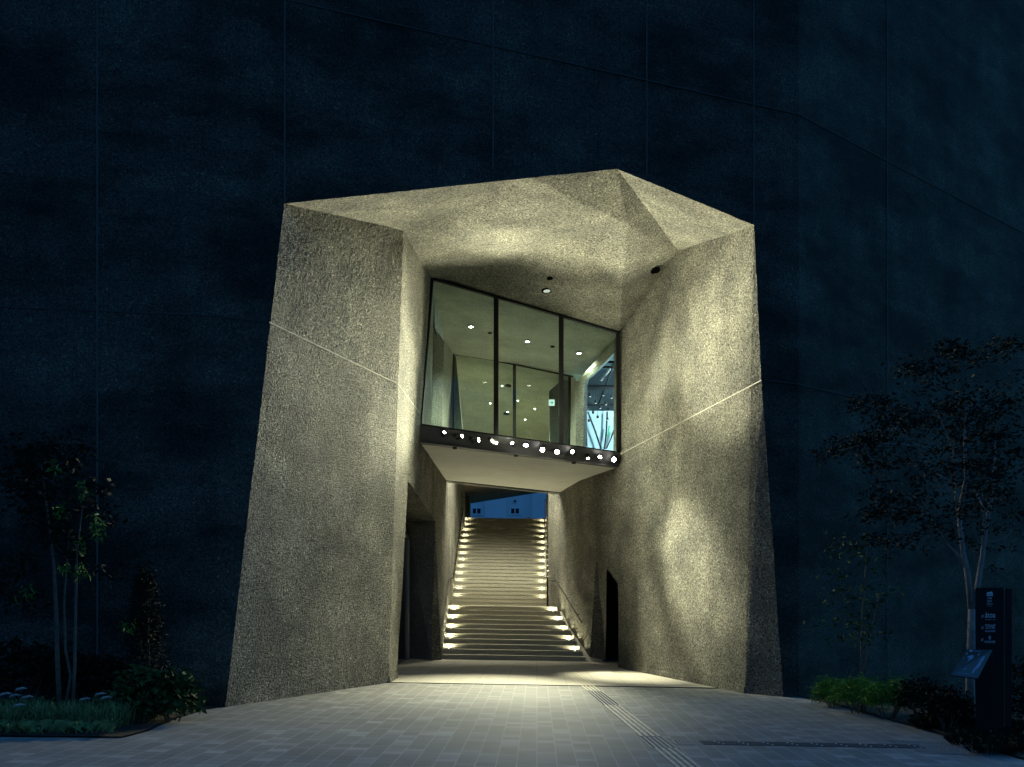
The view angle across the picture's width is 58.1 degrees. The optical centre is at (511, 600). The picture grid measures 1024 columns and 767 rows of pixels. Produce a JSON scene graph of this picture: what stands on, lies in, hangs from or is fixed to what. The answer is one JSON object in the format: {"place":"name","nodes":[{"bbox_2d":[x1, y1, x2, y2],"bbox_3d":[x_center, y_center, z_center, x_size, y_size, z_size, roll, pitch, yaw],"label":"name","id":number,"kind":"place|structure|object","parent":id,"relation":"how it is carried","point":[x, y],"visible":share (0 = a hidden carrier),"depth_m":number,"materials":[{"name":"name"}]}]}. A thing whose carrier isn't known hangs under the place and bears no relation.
{"place":"outdoors","nodes":[
{"label":"outdoors","id":0,"kind":"place"},
{"bbox_2d":[0,687,74,730],"bbox_3d":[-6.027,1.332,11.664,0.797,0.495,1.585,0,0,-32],"label":"ornamental grass","id":1,"kind":"object","parent":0,"point":[32,713],"depth_m":11.40,"materials":[{"name":"green plant"}]},
{"bbox_2d":[39,699,111,729],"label":"ornamental grass","id":2,"kind":"object","parent":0,"point":[89,714],"depth_m":11.47,"materials":[{"name":"green plant"}]},
{"bbox_2d":[0,706,219,735],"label":"planting soil","id":3,"kind":"structure","parent":0,"point":[132,727],"depth_m":11.26,"materials":[{"name":"brown soil"}]},
{"bbox_2d":[0,632,89,706],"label":"dark shrub","id":4,"kind":"object","parent":3,"relation":"on","point":[44,659],"visible":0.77,"depth_m":12.42,"materials":[{"name":"green plant"}]},
{"bbox_2d":[0,427,135,711],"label":"slender tree","id":5,"kind":"object","parent":3,"relation":"on","point":[30,461],"visible":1,"depth_m":11.96,"materials":[{"name":"green plant"}]},
{"bbox_2d":[0,696,160,733],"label":"ground cover","id":6,"kind":"object","parent":3,"relation":"on","point":[24,725],"visible":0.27,"depth_m":11.12,"materials":[{"name":"green plant"}]},
{"bbox_2d":[43,650,139,704],"bbox_3d":[-5.724,1.153,12.672,1.294,0.946,1.062,0,0,0],"label":"dark shrub","id":7,"kind":"object","parent":3,"relation":"on","point":[94,678],"visible":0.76,"depth_m":12.47,"materials":[{"name":"green plant"}]},
{"bbox_2d":[98,664,164,721],"bbox_3d":[-4.935,1.228,12.103,0.850,0.818,0.794,0,0,0],"label":"broadleaf shrub","id":8,"kind":"object","parent":3,"relation":"on","point":[134,681],"visible":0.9,"depth_m":11.99,"materials":[{"name":"green plant"}]},
{"bbox_2d":[117,558,175,683],"bbox_3d":[-5.008,0.559,12.709,0.835,2.283,0.874,0,0,0],"label":"columnar shrub","id":9,"kind":"object","parent":3,"relation":"on","point":[148,641],"visible":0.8,"depth_m":12.64,"materials":[{"name":"green plant"}]},
{"bbox_2d":[130,665,210,722],"bbox_3d":[-4.520,1.242,12.318,0.997,0.808,0.900,0,0,0],"label":"broadleaf shrub","id":10,"kind":"object","parent":3,"relation":"on","point":[174,691],"visible":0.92,"depth_m":12.14,"materials":[{"name":"green plant"}]},
{"bbox_2d":[79,692,140,728],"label":"ornamental grass","id":11,"kind":"object","parent":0,"point":[123,715],"depth_m":11.71,"materials":[{"name":"green plant"}]},
{"bbox_2d":[130,700,179,721],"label":"ornamental grass","id":12,"kind":"object","parent":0,"point":[148,716],"depth_m":12.19,"materials":[{"name":"green plant"}]},
{"bbox_2d":[465,518,546,519],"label":"terrace","id":13,"kind":"structure","parent":0,"point":[520,519],"depth_m":39.82,"materials":[{"name":"concrete"}]},
{"bbox_2d":[0,683,1023,766],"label":"plaza paving","id":14,"kind":"structure","parent":0,"point":[423,725],"depth_m":11.77,"materials":[{"name":"stone"}]},
{"bbox_2d":[564,671,700,766],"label":"tactile strip","id":15,"kind":"object","parent":14,"relation":"on","point":[605,700],"visible":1,"depth_m":12.32,"materials":[{"name":"stone"}]},
{"bbox_2d":[672,739,1007,756],"bbox_3d":[3.905,1.761,11.417,3.822,0.074,1.109,0,0,8],"label":"drain grate","id":16,"kind":"object","parent":14,"relation":"on","point":[934,747],"visible":0.94,"depth_m":11.25,"materials":[{"name":"metal"}]},
{"bbox_2d":[0,680,1023,759],"bbox_3d":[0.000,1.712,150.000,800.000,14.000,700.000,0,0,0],"label":"ground","id":17,"kind":"structure","parent":0,"point":[226,699],"depth_m":11.25,"materials":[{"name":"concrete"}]},
{"bbox_2d":[471,493,546,517],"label":"office building","id":18,"kind":"structure","parent":17,"relation":"on","point":[527,505],"depth_m":79.92,"materials":[{"name":"blue paint"}]},
{"bbox_2d":[471,507,481,514],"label":"window","id":19,"kind":"structure","parent":18,"relation":"in","point":[474,510],"depth_m":79.92,"materials":[{"name":"black glass"}]},
{"bbox_2d":[510,507,520,514],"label":"window","id":20,"kind":"structure","parent":18,"relation":"in","point":[513,510],"depth_m":79.92,"materials":[{"name":"black glass"}]},
{"bbox_2d":[0,0,1023,706],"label":"museum building","id":21,"kind":"structure","parent":17,"relation":"on","point":[264,264],"depth_m":16.99,"materials":[{"name":"concrete"}]},
{"bbox_2d":[398,533,409,664],"bbox_3d":[-2.915,-0.090,23.575,0.090,3.460,4.550,0,0,0],"label":"door","id":22,"kind":"structure","parent":21,"relation":"in","point":[404,641],"depth_m":25.27,"materials":[{"name":"black glass"}]},
{"bbox_2d":[440,430,446,436],"bbox_3d":[-1.633,-3.951,21.801,0.121,0.147,0.210,0,0,-32],"label":"spotlight","id":23,"kind":"object","parent":21,"relation":"attached to","point":[443,433],"visible":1,"depth_m":21.74,"materials":[{"name":"black metal"}]},
{"bbox_2d":[442,508,462,625],"bbox_3d":[-2.051,-1.876,33.050,0.122,5.162,13.516,0,0,0],"label":"handrail","id":24,"kind":"object","parent":21,"relation":"attached to","point":[454,568],"visible":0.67,"depth_m":31.98,"materials":[{"name":"black metal"}]},
{"bbox_2d":[453,434,463,439],"bbox_3d":[-1.296,-3.894,21.833,0.161,0.197,0.410,0,0,-33],"label":"spotlight","id":25,"kind":"object","parent":21,"relation":"attached to","point":[459,436],"visible":1,"depth_m":21.71,"materials":[{"name":"black metal"}]},
{"bbox_2d":[469,437,479,442],"bbox_3d":[-0.927,-3.851,21.984,0.179,0.198,0.417,0,0,-36],"label":"spotlight","id":26,"kind":"object","parent":21,"relation":"attached to","point":[475,440],"visible":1,"depth_m":21.86,"materials":[{"name":"black metal"}]},
{"bbox_2d":[488,437,497,444],"bbox_3d":[-0.482,-3.848,22.157,0.164,0.250,0.395,0,0,-34],"label":"spotlight","id":27,"kind":"object","parent":21,"relation":"attached to","point":[493,441],"visible":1,"depth_m":22.04,"materials":[{"name":"black metal"}]},
{"bbox_2d":[452,354,572,444],"bbox_3d":[0.025,-5.567,28.139,3.704,4.134,0.143,0,0,1],"label":"window","id":28,"kind":"structure","parent":21,"relation":"in","point":[514,365],"depth_m":28.09,"materials":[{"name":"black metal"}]},
{"bbox_2d":[421,278,619,452],"bbox_3d":[0.261,-5.726,22.672,5.439,3.934,0.352,0,0,-20],"label":"window","id":29,"kind":"structure","parent":21,"relation":"in","point":[496,298],"depth_m":22.66,"materials":[{"name":"clear glass"}]},
{"bbox_2d":[544,499,548,579],"bbox_3d":[1.330,-2.551,35.638,0.187,3.732,8.366,0,0,2],"label":"handrail","id":30,"kind":"object","parent":21,"relation":"attached to","point":[545,542],"visible":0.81,"depth_m":34.58,"materials":[{"name":"metal"}]},
{"bbox_2d":[541,288,551,292],"bbox_3d":[0.819,-7.291,21.657,0.260,0.054,0.260,0,0,0],"label":"downlight","id":31,"kind":"object","parent":21,"relation":"attached to","point":[545,290],"visible":1,"depth_m":21.63,"materials":[{"name":"white"}]},
{"bbox_2d":[548,399,554,405],"bbox_3d":[1.231,-6.149,28.619,0.200,0.210,0.062,0,0,0],"label":"exit sign","id":32,"kind":"object","parent":21,"relation":"attached to","point":[551,402],"visible":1,"depth_m":28.59,"materials":[{"name":"green plastic"}]},
{"bbox_2d":[549,580,581,622],"bbox_3d":[1.595,-0.032,28.895,0.215,1.336,4.661,0,0,-10],"label":"handrail","id":33,"kind":"object","parent":21,"relation":"attached to","point":[567,598],"visible":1,"depth_m":28.14,"materials":[{"name":"black metal"}]},
{"bbox_2d":[587,361,613,405],"bbox_3d":[4.750,-7.432,29.642,5.500,1.333,6.717,0,0,0],"label":"lighting rig","id":34,"kind":"object","parent":21,"relation":"hanging from","point":[610,369],"visible":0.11,"depth_m":29.70,"materials":[{"name":"black metal"}]},
{"bbox_2d":[587,412,601,448],"bbox_3d":[2.889,-5.976,32.300,0.518,1.311,0.053,0,0,0],"label":"cable","id":35,"kind":"object","parent":34,"relation":"hanging from","point":[594,431],"visible":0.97,"depth_m":32.28,"materials":[{"name":"black metal"}]},
{"bbox_2d":[596,393,598,418],"bbox_3d":[2.881,-6.563,31.000,0.085,0.873,0.076,0,0,0],"label":"hanging lamp","id":36,"kind":"object","parent":34,"relation":"hanging from","point":[597,416],"visible":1,"depth_m":30.99,"materials":[{"name":"black metal"}]},
{"bbox_2d":[604,412,607,448],"bbox_3d":[3.293,-5.975,32.300,0.144,1.296,0.054,0,0,0],"label":"cable","id":37,"kind":"object","parent":34,"relation":"hanging from","point":[606,430],"visible":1,"depth_m":32.28,"materials":[{"name":"black metal"}]},
{"bbox_2d":[587,411,613,450],"bbox_3d":[4.900,-5.175,32.650,5.200,3.090,0.100,0,0,0],"label":"projection screen","id":38,"kind":"object","parent":21,"relation":"on","point":[600,427],"depth_m":32.60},
{"bbox_2d":[649,267,659,273],"bbox_3d":[3.163,-7.361,20.545,0.280,0.056,0.280,0,0,0],"label":"downlight","id":39,"kind":"object","parent":21,"relation":"attached to","point":[654,270],"visible":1,"depth_m":20.51,"materials":[{"name":"black metal"}]},
{"bbox_2d":[442,518,601,661],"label":"staircase","id":40,"kind":"structure","parent":17,"relation":"on","point":[498,609],"depth_m":31.50,"materials":[{"name":"stone"}]},
{"bbox_2d":[392,658,714,687],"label":"passage floor","id":41,"kind":"structure","parent":0,"point":[596,673],"depth_m":21.43,"materials":[{"name":"stone"}]},
{"bbox_2d":[443,659,569,670],"bbox_3d":[-0.075,1.693,24.365,3.750,0.074,3.530,0,0,0],"label":"tactile strip","id":42,"kind":"object","parent":41,"relation":"on","point":[513,660],"visible":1,"depth_m":26.09,"materials":[{"name":"stone"}]},
{"bbox_2d":[388,682,709,687],"bbox_3d":[0.100,1.696,18.660,10.000,0.187,0.050,0,0,0],"label":"floor drain","id":43,"kind":"object","parent":41,"relation":"on","point":[550,685],"visible":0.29,"depth_m":18.64,"materials":[{"name":"black metal"}]},
{"bbox_2d":[802,678,1023,757],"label":"planting soil","id":44,"kind":"structure","parent":0,"point":[906,713],"depth_m":15.12,"materials":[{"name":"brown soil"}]},
{"bbox_2d":[801,673,858,706],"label":"feathery shrub","id":45,"kind":"object","parent":44,"relation":"on","point":[824,684],"visible":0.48,"depth_m":15.54,"materials":[{"name":"green plant"}]},
{"bbox_2d":[803,532,903,711],"bbox_3d":[5.543,0.288,14.780,1.555,3.020,1.465,0,0,0],"label":"sapling","id":46,"kind":"object","parent":44,"relation":"on","point":[871,628],"visible":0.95,"depth_m":14.88,"materials":[{"name":"green plant"}]},
{"bbox_2d":[822,672,890,713],"bbox_3d":[5.541,1.475,14.712,1.190,0.695,1.043,0,0,0],"label":"feathery shrub","id":47,"kind":"object","parent":44,"relation":"on","point":[848,688],"visible":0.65,"depth_m":14.59,"materials":[{"name":"green plant"}]},
{"bbox_2d":[855,673,919,720],"bbox_3d":[5.706,1.454,13.998,1.036,0.743,0.944,0,0,33],"label":"feathery shrub","id":48,"kind":"object","parent":44,"relation":"on","point":[875,691],"visible":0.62,"depth_m":13.90,"materials":[{"name":"green plant"}]},
{"bbox_2d":[796,332,1023,718],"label":"broadleaf tree","id":49,"kind":"object","parent":44,"relation":"on","point":[965,463],"visible":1,"depth_m":13.37,"materials":[{"name":"green plant"}]},
{"bbox_2d":[882,672,953,716],"bbox_3d":[5.882,1.418,13.319,0.855,0.819,0.894,0,0,-45],"label":"dark shrub","id":50,"kind":"object","parent":44,"relation":"on","point":[909,692],"visible":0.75,"depth_m":13.24,"materials":[{"name":"green plant"}]},
{"bbox_2d":[913,683,974,729],"bbox_3d":[5.980,1.477,12.683,0.892,0.706,0.820,0,0,0],"label":"dark shrub","id":51,"kind":"object","parent":44,"relation":"on","point":[946,702],"visible":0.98,"depth_m":12.59,"materials":[{"name":"green plant"}]},
{"bbox_2d":[907,713,1023,754],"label":"ground cover","id":52,"kind":"object","parent":44,"relation":"on","point":[1000,740],"visible":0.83,"depth_m":11.54,"materials":[{"name":"green plant"}]},
{"bbox_2d":[951,588,1011,730],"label":"sign pillar","id":53,"kind":"structure","parent":44,"relation":"on","point":[986,663],"depth_m":12.20,"materials":[{"name":"black metal"}]}
]}

